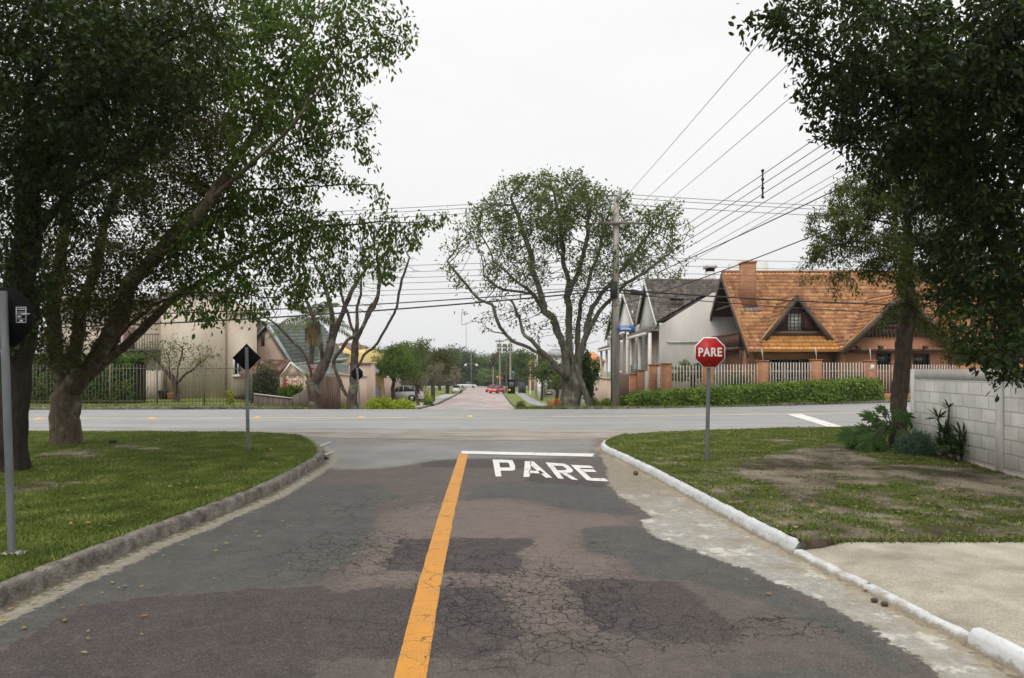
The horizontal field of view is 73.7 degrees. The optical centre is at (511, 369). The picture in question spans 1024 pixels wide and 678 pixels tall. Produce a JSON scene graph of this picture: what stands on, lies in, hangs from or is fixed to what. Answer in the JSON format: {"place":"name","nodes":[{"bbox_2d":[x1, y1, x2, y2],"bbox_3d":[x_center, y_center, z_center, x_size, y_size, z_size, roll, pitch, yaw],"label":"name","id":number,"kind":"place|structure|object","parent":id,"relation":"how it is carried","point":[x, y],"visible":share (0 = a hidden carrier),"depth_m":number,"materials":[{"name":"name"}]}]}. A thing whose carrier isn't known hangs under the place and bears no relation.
{"place":"outdoors","nodes":[
{"label":"outdoors","id":0,"kind":"place"},
{"bbox_2d":[0,431,318,583],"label":"lawn","id":1,"kind":"structure","parent":0,"point":[72,451],"depth_m":9.39,"materials":[{"name":"green plant"}]},
{"bbox_2d":[0,287,31,554],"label":"sign","id":2,"kind":"object","parent":1,"relation":"on","point":[15,316],"visible":0.89,"depth_m":5.49,"materials":[{"name":"metal"}]},
{"bbox_2d":[0,0,261,472],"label":"shade tree","id":3,"kind":"object","parent":1,"relation":"on","point":[33,157],"visible":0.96,"depth_m":8.69,"materials":[{"name":"green plant"}]},
{"bbox_2d":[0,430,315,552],"bbox_3d":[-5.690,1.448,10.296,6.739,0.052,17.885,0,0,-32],"label":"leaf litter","id":4,"kind":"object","parent":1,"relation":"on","point":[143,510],"visible":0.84,"depth_m":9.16,"materials":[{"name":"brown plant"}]},
{"bbox_2d":[0,0,456,444],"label":"forked tree","id":5,"kind":"object","parent":1,"relation":"on","point":[73,377],"visible":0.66,"depth_m":12.51,"materials":[{"name":"green plant"}]},
{"bbox_2d":[233,344,260,449],"bbox_3d":[-4.876,0.540,12.510,0.524,2.020,0.079,0,0,0],"label":"diamond sign","id":6,"kind":"object","parent":1,"relation":"on","point":[246,357],"visible":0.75,"depth_m":12.50,"materials":[{"name":"metal"}]},
{"bbox_2d":[30,388,463,407],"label":"verge","id":7,"kind":"structure","parent":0,"point":[442,391],"depth_m":32.98,"materials":[{"name":"green plant"}]},
{"bbox_2d":[30,353,147,403],"bbox_3d":[-25.471,0.372,30.916,17.421,2.606,1.766,0,0,-1],"label":"tall hedge","id":8,"kind":"object","parent":7,"relation":"on","point":[123,360],"visible":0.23,"depth_m":30.52,"materials":[{"name":"green plant"}]},
{"bbox_2d":[32,364,251,405],"bbox_3d":[-16.407,0.680,29.610,10.246,1.840,0.080,0,0,0],"label":"bar fence","id":9,"kind":"object","parent":7,"relation":"on","point":[171,368],"visible":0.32,"depth_m":29.59,"materials":[{"name":"grey metal"}]},
{"bbox_2d":[60,284,271,399],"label":"beige house","id":10,"kind":"structure","parent":7,"relation":"on","point":[232,340],"depth_m":36.00,"materials":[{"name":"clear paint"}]},
{"bbox_2d":[127,333,224,401],"bbox_3d":[-15.834,-0.014,31.903,4.474,3.344,2.566,0,0,0],"label":"pruned tree","id":11,"kind":"object","parent":7,"relation":"on","point":[174,381],"visible":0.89,"depth_m":31.89,"materials":[{"name":"brown plant"}]},
{"bbox_2d":[30,402,363,408],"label":"verge grass","id":12,"kind":"structure","parent":7,"relation":"on","point":[189,405],"depth_m":28.03,"materials":[{"name":"green plant"}]},
{"bbox_2d":[249,358,279,402],"bbox_3d":[-12.420,0.675,34.458,1.653,2.503,1.540,0,0,-27],"label":"grey shrub","id":13,"kind":"object","parent":7,"relation":"on","point":[267,387],"visible":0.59,"depth_m":34.30,"materials":[{"name":"green plant"}]},
{"bbox_2d":[239,359,306,390],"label":"house","id":14,"kind":"structure","parent":7,"relation":"on","point":[282,365],"depth_m":34.88,"materials":[{"name":"beige paint"}]},
{"bbox_2d":[254,393,292,406],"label":"retaining wall","id":15,"kind":"structure","parent":7,"relation":"on","point":[262,399],"depth_m":31.23,"materials":[{"name":"grey concrete"}]},
{"bbox_2d":[286,377,302,396],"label":"red flower plant","id":16,"kind":"object","parent":7,"relation":"on","point":[292,391],"visible":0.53,"depth_m":32.87,"materials":[{"name":"green plant"}]},
{"bbox_2d":[292,388,307,406],"bbox_3d":[-9.957,1.487,32.057,1.011,1.225,0.100,0,0,24],"label":"wooden fence","id":17,"kind":"object","parent":7,"relation":"on","point":[301,398],"visible":0.6,"depth_m":31.95,"materials":[{"name":"wood"}]},
{"bbox_2d":[265,301,362,364],"bbox_3d":[-11.134,-0.841,37.752,4.774,5.889,4.727,0,0,37],"label":"queen palm","id":18,"kind":"object","parent":7,"relation":"on","point":[311,335],"visible":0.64,"depth_m":37.69,"materials":[{"name":"green plant"}]},
{"bbox_2d":[257,322,378,394],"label":"pink house","id":19,"kind":"structure","parent":7,"relation":"on","point":[278,346],"depth_m":39.01,"materials":[{"name":"paint"}]},
{"bbox_2d":[255,249,381,408],"bbox_3d":[-8.369,-1.782,29.276,5.560,7.300,2.205,0,0,-15],"label":"bare tree","id":20,"kind":"object","parent":7,"relation":"on","point":[313,383],"visible":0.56,"depth_m":29.40,"materials":[{"name":"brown plant"}]},
{"bbox_2d":[308,376,339,408],"bbox_3d":[-8.812,1.200,32.055,1.477,1.800,0.106,0,0,-16],"label":"wooden fence","id":21,"kind":"object","parent":7,"relation":"on","point":[329,387],"visible":0.37,"depth_m":32.08,"materials":[{"name":"brown wood"}]},
{"bbox_2d":[335,373,366,408],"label":"garden wall","id":22,"kind":"structure","parent":7,"relation":"on","point":[362,387],"depth_m":35.41,"materials":[{"name":"beige paint"}]},
{"bbox_2d":[330,342,383,396],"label":"yellow house","id":23,"kind":"structure","parent":7,"relation":"on","point":[379,380],"depth_m":48.21,"materials":[{"name":"yellow paint"}]},
{"bbox_2d":[351,368,362,408],"bbox_3d":[-6.216,0.800,27.362,0.462,1.706,0.104,0,0,0],"label":"round sign","id":24,"kind":"object","parent":7,"relation":"on","point":[357,374],"visible":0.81,"depth_m":27.41,"materials":[{"name":"metal"}]},
{"bbox_2d":[348,362,376,400],"bbox_3d":[-8.274,1.050,37.850,1.250,2.900,1.500,0,0,0],"label":"gatehouse","id":25,"kind":"object","parent":7,"relation":"on","point":[367,369],"visible":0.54,"depth_m":37.20,"materials":[{"name":"beige paint"}]},
{"bbox_2d":[330,242,417,408],"bbox_3d":[-5.983,-1.934,29.517,4.239,7.614,2.244,0,0,10],"label":"bare tree","id":26,"kind":"object","parent":7,"relation":"on","point":[351,400],"visible":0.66,"depth_m":29.39,"materials":[{"name":"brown plant"}]},
{"bbox_2d":[384,373,400,399],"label":"house","id":27,"kind":"structure","parent":7,"relation":"on","point":[387,383],"depth_m":61.96,"materials":[{"name":"beige paint"}]},
{"bbox_2d":[360,341,426,399],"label":"street tree","id":28,"kind":"object","parent":7,"relation":"on","point":[394,365],"visible":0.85,"depth_m":48.00,"materials":[{"name":"green plant"}]},
{"bbox_2d":[395,386,424,401],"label":"parked car","id":29,"kind":"object","parent":7,"relation":"on","point":[407,392],"visible":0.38,"depth_m":65.17,"materials":[{"name":"silver metal"}]},
{"bbox_2d":[389,336,434,385],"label":"garden tree","id":30,"kind":"object","parent":7,"relation":"on","point":[422,350],"visible":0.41,"depth_m":69.14,"materials":[{"name":"green plant"}]},
{"bbox_2d":[404,370,430,404],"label":"street tree","id":31,"kind":"object","parent":7,"relation":"on","point":[418,385],"visible":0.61,"depth_m":59.87,"materials":[{"name":"green plant"}]},
{"bbox_2d":[423,348,464,389],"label":"distant tree","id":32,"kind":"object","parent":7,"relation":"on","point":[458,360],"visible":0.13,"depth_m":149.69,"materials":[{"name":"green plant"}]},
{"bbox_2d":[430,366,461,393],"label":"distant tree","id":33,"kind":"object","parent":7,"relation":"on","point":[452,379],"visible":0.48,"depth_m":119.39,"materials":[{"name":"green plant"}]},
{"bbox_2d":[29,372,798,570],"bbox_3d":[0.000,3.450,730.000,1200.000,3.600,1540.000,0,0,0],"label":"ground","id":34,"kind":"structure","parent":0,"point":[325,458],"depth_m":64.47,"materials":[{"name":"green plant"}]},
{"bbox_2d":[0,434,324,607],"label":"kerb","id":35,"kind":"structure","parent":34,"relation":"on","point":[18,587],"depth_m":6.07,"materials":[{"name":"grey concrete"}]},
{"bbox_2d":[29,388,465,409],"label":"kerb","id":36,"kind":"structure","parent":34,"relation":"on","point":[159,408],"depth_m":27.12,"materials":[{"name":"grey concrete"}]},
{"bbox_2d":[364,396,396,408],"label":"yellow shrub","id":37,"kind":"object","parent":34,"relation":"on","point":[376,403],"visible":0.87,"depth_m":32.71,"materials":[{"name":"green plant"}]},
{"bbox_2d":[392,397,417,408],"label":"yellow shrub","id":38,"kind":"object","parent":34,"relation":"on","point":[401,404],"visible":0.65,"depth_m":34.17,"materials":[{"name":"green plant"}]},
{"bbox_2d":[425,362,444,400],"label":"street tree","id":39,"kind":"object","parent":34,"relation":"on","point":[436,376],"visible":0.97,"depth_m":75.84,"materials":[{"name":"green plant"}]},
{"bbox_2d":[438,343,478,372],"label":"distant tree","id":40,"kind":"object","parent":34,"relation":"on","point":[462,362],"visible":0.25,"depth_m":213.73,"materials":[{"name":"green plant"}]},
{"bbox_2d":[403,370,527,385],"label":"distant hedge","id":41,"kind":"object","parent":34,"relation":"on","point":[465,378],"visible":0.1,"depth_m":211.40,"materials":[{"name":"green plant"}]},
{"bbox_2d":[462,356,492,375],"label":"distant tree","id":42,"kind":"object","parent":34,"relation":"on","point":[482,363],"visible":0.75,"depth_m":211.16,"materials":[{"name":"green plant"}]},
{"bbox_2d":[473,368,503,385],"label":"distant tree","id":43,"kind":"object","parent":34,"relation":"on","point":[485,375],"visible":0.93,"depth_m":202.82,"materials":[{"name":"green plant"}]},
{"bbox_2d":[486,350,515,385],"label":"distant tree","id":44,"kind":"object","parent":34,"relation":"on","point":[493,358],"visible":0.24,"depth_m":209.75,"materials":[{"name":"green plant"}]},
{"bbox_2d":[496,340,513,357],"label":"apartment block","id":45,"kind":"structure","parent":34,"relation":"on","point":[504,343],"depth_m":330.00,"materials":[{"name":"paint"}]},
{"bbox_2d":[495,348,529,387],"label":"distant tree","id":46,"kind":"object","parent":34,"relation":"on","point":[502,362],"visible":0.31,"depth_m":189.26,"materials":[{"name":"green plant"}]},
{"bbox_2d":[598,312,634,377],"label":"townhouse","id":47,"kind":"structure","parent":34,"relation":"on","point":[606,348],"depth_m":64.90,"materials":[{"name":"white paint"}]},
{"bbox_2d":[607,290,662,377],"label":"townhouse","id":48,"kind":"structure","parent":34,"relation":"on","point":[628,314],"depth_m":54.09,"materials":[{"name":"white paint"}]},
{"bbox_2d":[627,264,738,388],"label":"townhouse","id":49,"kind":"structure","parent":34,"relation":"on","point":[685,327],"depth_m":44.05,"materials":[{"name":"white paint"}]},
{"bbox_2d":[601,435,800,552],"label":"kerb","id":50,"kind":"structure","parent":34,"relation":"on","point":[776,537],"depth_m":7.55,"materials":[{"name":"white concrete"}]},
{"bbox_2d":[502,392,909,408],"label":"kerb","id":51,"kind":"structure","parent":34,"relation":"on","point":[821,403],"depth_m":29.57,"materials":[{"name":"grey concrete"}]},
{"bbox_2d":[728,259,767,269],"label":"building","id":52,"kind":"structure","parent":34,"relation":"on","point":[761,263],"depth_m":60.00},
{"bbox_2d":[793,549,969,642],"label":"dropped kerb","id":53,"kind":"structure","parent":34,"relation":"on","point":[942,625],"depth_m":4.67,"materials":[{"name":"white concrete"}]},
{"bbox_2d":[799,538,1023,549],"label":"lawn edge","id":54,"kind":"object","parent":34,"relation":"on","point":[814,543],"visible":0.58,"depth_m":5.88,"materials":[{"name":"soil"}]},
{"bbox_2d":[967,627,1023,676],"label":"kerb","id":55,"kind":"structure","parent":34,"relation":"on","point":[1008,654],"depth_m":3.75,"materials":[{"name":"white concrete"}]},
{"bbox_2d":[413,394,454,407],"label":"footpath","id":56,"kind":"structure","parent":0,"point":[440,398],"depth_m":83.38,"materials":[{"name":"concrete"}]},
{"bbox_2d":[415,347,463,398],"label":"street tree","id":57,"kind":"object","parent":56,"relation":"on","point":[437,358],"visible":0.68,"depth_m":84.12,"materials":[{"name":"green plant"}]},
{"bbox_2d":[423,387,513,408],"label":"road","id":58,"kind":"structure","parent":0,"point":[474,398],"depth_m":78.75,"materials":[{"name":"grey asphalt"}]},
{"bbox_2d":[29,402,909,439],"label":"cross street","id":59,"kind":"structure","parent":0,"point":[496,424],"depth_m":20.76,"materials":[{"name":"grey asphalt"}]},
{"bbox_2d":[788,414,841,426],"bbox_3d":[9.321,1.583,21.102,0.532,0.001,6.346,0,0,12],"label":"white band paint","id":60,"kind":"object","parent":59,"relation":"on","point":[814,420],"visible":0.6,"depth_m":21.05,"materials":[{"name":"white paint"}]},
{"bbox_2d":[0,437,1023,677],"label":"road","id":61,"kind":"structure","parent":0,"point":[623,571],"depth_m":4.84,"materials":[{"name":"grey asphalt"}]},
{"bbox_2d":[394,453,467,677],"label":"line paint","id":62,"kind":"object","parent":61,"relation":"on","point":[413,659],"visible":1,"depth_m":4.80,"materials":[{"name":"yellow paint"}]},
{"bbox_2d":[461,451,593,456],"bbox_3d":[0.243,1.587,12.816,2.567,0.001,0.447,0,0,9],"label":"stop line paint","id":63,"kind":"object","parent":61,"relation":"on","point":[529,453],"visible":1,"depth_m":12.85,"materials":[{"name":"white paint"}]},
{"bbox_2d":[493,459,607,480],"bbox_3d":[0.515,1.591,10.861,1.715,0.001,2.334,0,0,0],"label":"road lettering","id":64,"kind":"object","parent":61,"relation":"on","point":[527,467],"visible":1,"depth_m":10.83,"materials":[{"name":"white paint"}]},
{"bbox_2d":[0,0,1023,371],"label":"sky","id":65,"kind":"structure","parent":0,"point":[487,88],"materials":[{"name":"white"}]},
{"bbox_2d":[515,392,546,406],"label":"footpath","id":66,"kind":"structure","parent":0,"point":[528,399],"depth_m":79.38,"materials":[{"name":"grey concrete"}]},
{"bbox_2d":[505,388,909,406],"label":"verge","id":67,"kind":"structure","parent":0,"point":[514,398],"depth_m":88.88,"materials":[{"name":"green plant"}]},
{"bbox_2d":[511,348,539,379],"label":"distant tree","id":68,"kind":"object","parent":67,"relation":"on","point":[519,359],"visible":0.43,"depth_m":157.91,"materials":[{"name":"green plant"}]},
{"bbox_2d":[521,353,558,400],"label":"garden tree","id":69,"kind":"object","parent":67,"relation":"on","point":[529,372],"visible":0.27,"depth_m":79.81,"materials":[{"name":"green plant"}]},
{"bbox_2d":[532,356,572,400],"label":"garden tree","id":70,"kind":"object","parent":67,"relation":"on","point":[547,372],"visible":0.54,"depth_m":57.54,"materials":[{"name":"green plant"}]},
{"bbox_2d":[543,349,561,396],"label":"house","id":71,"kind":"structure","parent":67,"relation":"on","point":[556,353],"depth_m":95.00,"materials":[{"name":"white paint"}]},
{"bbox_2d":[435,163,696,406],"bbox_3d":[2.303,-3.420,29.965,11.102,10.926,6.464,0,0,0],"label":"spreading tree","id":72,"kind":"object","parent":67,"relation":"on","point":[571,394],"visible":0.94,"depth_m":29.30,"materials":[{"name":"green plant"}]},
{"bbox_2d":[567,343,592,406],"bbox_3d":[2.978,0.357,29.708,1.231,2.968,0.320,0,0,13],"label":"leaning trunk","id":73,"kind":"object","parent":67,"relation":"on","point":[586,395],"visible":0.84,"depth_m":29.62,"materials":[{"name":"grey plant"}]},
{"bbox_2d":[581,348,601,399],"bbox_3d":[3.573,0.511,31.935,1.342,2.984,1.331,0,0,0],"label":"cypress shrub","id":74,"kind":"object","parent":67,"relation":"on","point":[589,373],"visible":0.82,"depth_m":31.68,"materials":[{"name":"green plant"}]},
{"bbox_2d":[593,377,610,401],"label":"garden wall","id":75,"kind":"structure","parent":67,"relation":"on","point":[603,385],"depth_m":48.24,"materials":[{"name":"beige paint"}]},
{"bbox_2d":[599,188,643,406],"bbox_3d":[4.541,-2.917,28.365,1.878,9.234,0.570,0,0,0],"label":"utility pole","id":76,"kind":"object","parent":67,"relation":"on","point":[614,297],"visible":0.88,"depth_m":28.36,"materials":[{"name":"concrete"}]},
{"bbox_2d":[0,196,611,226],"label":"overhead wire","id":77,"kind":"object","parent":76,"relation":"attached to","point":[414,207],"visible":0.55,"depth_m":28.80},
{"bbox_2d":[39,290,609,328],"bbox_3d":[-11.248,-2.434,28.498,30.916,1.773,0.060,0,0,0],"label":"overhead wire","id":78,"kind":"object","parent":76,"relation":"attached to","point":[385,309],"visible":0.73,"depth_m":28.44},
{"bbox_2d":[52,199,613,228],"bbox_3d":[-14.524,-6.401,29.249,38.047,1.400,0.024,0,0,2],"label":"overhead wire","id":79,"kind":"object","parent":76,"relation":"attached to","point":[421,210],"visible":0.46,"depth_m":28.81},
{"bbox_2d":[61,287,609,315],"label":"overhead wire","id":80,"kind":"object","parent":76,"relation":"attached to","point":[414,301],"visible":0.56,"depth_m":28.46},
{"bbox_2d":[64,282,609,296],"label":"overhead wire","id":81,"kind":"object","parent":76,"relation":"attached to","point":[418,289],"visible":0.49,"depth_m":28.81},
{"bbox_2d":[153,287,604,300],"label":"overhead wire","id":82,"kind":"object","parent":76,"relation":"attached to","point":[432,293],"visible":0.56,"depth_m":28.78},
{"bbox_2d":[601,0,795,223],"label":"overhead wire","id":83,"kind":"object","parent":76,"relation":"attached to","point":[699,112],"visible":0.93,"depth_m":14.40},
{"bbox_2d":[619,127,831,265],"bbox_3d":[5.884,-4.861,20.200,0.019,1.171,16.653,0,0,-10],"label":"overhead wire","id":84,"kind":"object","parent":76,"relation":"attached to","point":[728,197],"visible":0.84,"depth_m":19.02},
{"bbox_2d":[616,169,876,289],"bbox_3d":[6.684,-4.051,20.200,0.029,1.599,17.104,0,0,-16],"label":"overhead wire","id":85,"kind":"object","parent":76,"relation":"attached to","point":[734,237],"visible":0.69,"depth_m":20.05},
{"bbox_2d":[619,114,886,279],"bbox_3d":[6.091,-4.477,20.200,0.019,1.552,16.730,0,0,-11],"label":"overhead wire","id":86,"kind":"object","parent":76,"relation":"attached to","point":[737,209],"visible":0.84,"depth_m":18.87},
{"bbox_2d":[619,100,888,272],"bbox_3d":[5.942,-4.640,20.200,0.019,1.304,16.673,0,0,-10],"label":"overhead wire","id":87,"kind":"object","parent":76,"relation":"attached to","point":[734,202],"visible":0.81,"depth_m":18.66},
{"bbox_2d":[619,120,896,285],"bbox_3d":[6.182,-4.293,20.200,0.019,1.655,16.767,0,0,-12],"label":"overhead wire","id":88,"kind":"object","parent":76,"relation":"attached to","point":[743,214],"visible":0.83,"depth_m":18.81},
{"bbox_2d":[620,293,933,314],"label":"overhead wire","id":89,"kind":"object","parent":76,"relation":"attached to","point":[757,305],"visible":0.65,"depth_m":29.52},
{"bbox_2d":[619,289,937,305],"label":"overhead wire","id":90,"kind":"object","parent":76,"relation":"attached to","point":[762,298],"visible":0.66,"depth_m":29.55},
{"bbox_2d":[614,162,988,306],"bbox_3d":[6.684,-3.283,20.200,0.028,1.368,17.104,0,0,-16],"label":"overhead wire","id":91,"kind":"object","parent":76,"relation":"attached to","point":[727,268],"visible":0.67,"depth_m":20.64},
{"bbox_2d":[619,367,659,398],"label":"gate wall","id":92,"kind":"structure","parent":67,"relation":"on","point":[628,382],"depth_m":35.90,"materials":[{"name":"orange brick"}]},
{"bbox_2d":[510,399,867,408],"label":"verge grass","id":93,"kind":"structure","parent":67,"relation":"on","point":[596,406],"depth_m":28.69,"materials":[{"name":"green plant"}]},
{"bbox_2d":[672,359,722,387],"bbox_3d":[9.691,0.347,36.069,2.870,2.107,2.646,0,0,-38],"label":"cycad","id":94,"kind":"object","parent":67,"relation":"on","point":[683,362],"visible":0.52,"depth_m":35.77,"materials":[{"name":"green plant"}]},
{"bbox_2d":[723,369,750,385],"bbox_3d":[11.631,0.812,35.204,1.947,1.864,1.269,0,0,0],"label":"garden shrub","id":95,"kind":"object","parent":67,"relation":"on","point":[737,379],"visible":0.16,"depth_m":35.10,"materials":[{"name":"green plant"}]},
{"bbox_2d":[620,376,885,406],"bbox_3d":[11.391,1.089,30.899,14.267,1.498,2.465,0,0,-19],"label":"street hedge","id":96,"kind":"object","parent":67,"relation":"on","point":[842,389],"visible":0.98,"depth_m":29.93,"materials":[{"name":"green plant"}]},
{"bbox_2d":[648,348,966,398],"bbox_3d":[15.469,0.411,34.939,16.964,2.977,1.519,0,0,-4],"label":"brick pillar fence","id":97,"kind":"object","parent":67,"relation":"on","point":[815,371],"visible":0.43,"depth_m":34.60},
{"bbox_2d":[710,261,1023,392],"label":"brick house","id":98,"kind":"structure","parent":67,"relation":"on","point":[783,335],"depth_m":38.01,"materials":[{"name":"orange tile"}]},
{"bbox_2d":[605,425,1023,542],"bbox_3d":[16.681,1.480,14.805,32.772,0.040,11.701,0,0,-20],"label":"lawn","id":99,"kind":"structure","parent":0,"point":[781,474],"depth_m":8.91,"materials":[{"name":"green plant"}]},
{"bbox_2d":[694,337,724,461],"bbox_3d":[3.159,0.520,10.935,0.490,2.061,0.090,0,0,0],"label":"stop sign","id":100,"kind":"object","parent":99,"relation":"on","point":[709,353],"visible":1,"depth_m":10.90,"materials":[{"name":"metal"}]},
{"bbox_2d":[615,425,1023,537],"bbox_3d":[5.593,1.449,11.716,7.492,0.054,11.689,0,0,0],"label":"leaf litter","id":101,"kind":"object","parent":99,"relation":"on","point":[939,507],"visible":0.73,"depth_m":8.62,"materials":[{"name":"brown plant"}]},
{"bbox_2d":[835,404,915,452],"bbox_3d":[6.850,1.169,12.689,1.993,0.978,1.050,0,0,-23],"label":"split leaf plant","id":102,"kind":"object","parent":99,"relation":"on","point":[859,438],"visible":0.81,"depth_m":12.57,"materials":[{"name":"green plant"}]},
{"bbox_2d":[728,0,1023,402],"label":"overhanging tree","id":103,"kind":"object","parent":99,"relation":"on","point":[961,81],"visible":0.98,"depth_m":8.54,"materials":[{"name":"green plant"}]},
{"bbox_2d":[795,135,996,443],"bbox_3d":[7.447,-1.497,13.333,4.387,6.427,2.417,0,0,0],"label":"tree","id":104,"kind":"object","parent":99,"relation":"on","point":[905,286],"visible":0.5,"depth_m":13.12,"materials":[{"name":"green plant"}]},
{"bbox_2d":[890,424,937,455],"bbox_3d":[7.063,1.244,11.880,0.833,0.626,0.636,0,0,0],"label":"grey green bush","id":105,"kind":"object","parent":99,"relation":"on","point":[915,445],"visible":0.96,"depth_m":11.80,"materials":[{"name":"green plant"}]},
{"bbox_2d":[826,533,1023,543],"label":"grass","id":106,"kind":"structure","parent":99,"relation":"on","point":[986,538],"depth_m":5.88,"materials":[{"name":"green plant"}]},
{"bbox_2d":[925,399,955,457],"bbox_3d":[7.233,0.979,11.362,0.661,1.056,0.651,0,0,0],"label":"dracaena","id":107,"kind":"object","parent":99,"relation":"on","point":[941,429],"visible":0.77,"depth_m":11.37,"materials":[{"name":"green plant"}]},
{"bbox_2d":[935,421,968,460],"bbox_3d":[7.194,1.158,10.966,0.793,0.705,0.749,0,0,0],"label":"agave plant","id":108,"kind":"object","parent":99,"relation":"on","point":[957,444],"visible":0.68,"depth_m":10.94,"materials":[{"name":"green plant"}]},
{"bbox_2d":[910,369,1023,477],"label":"block wall","id":109,"kind":"structure","parent":99,"relation":"on","point":[994,438],"depth_m":10.51,"materials":[{"name":"concrete"}]},
{"bbox_2d":[805,542,1023,647],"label":"driveway","id":110,"kind":"structure","parent":0,"point":[978,584],"depth_m":4.97,"materials":[{"name":"concrete"}]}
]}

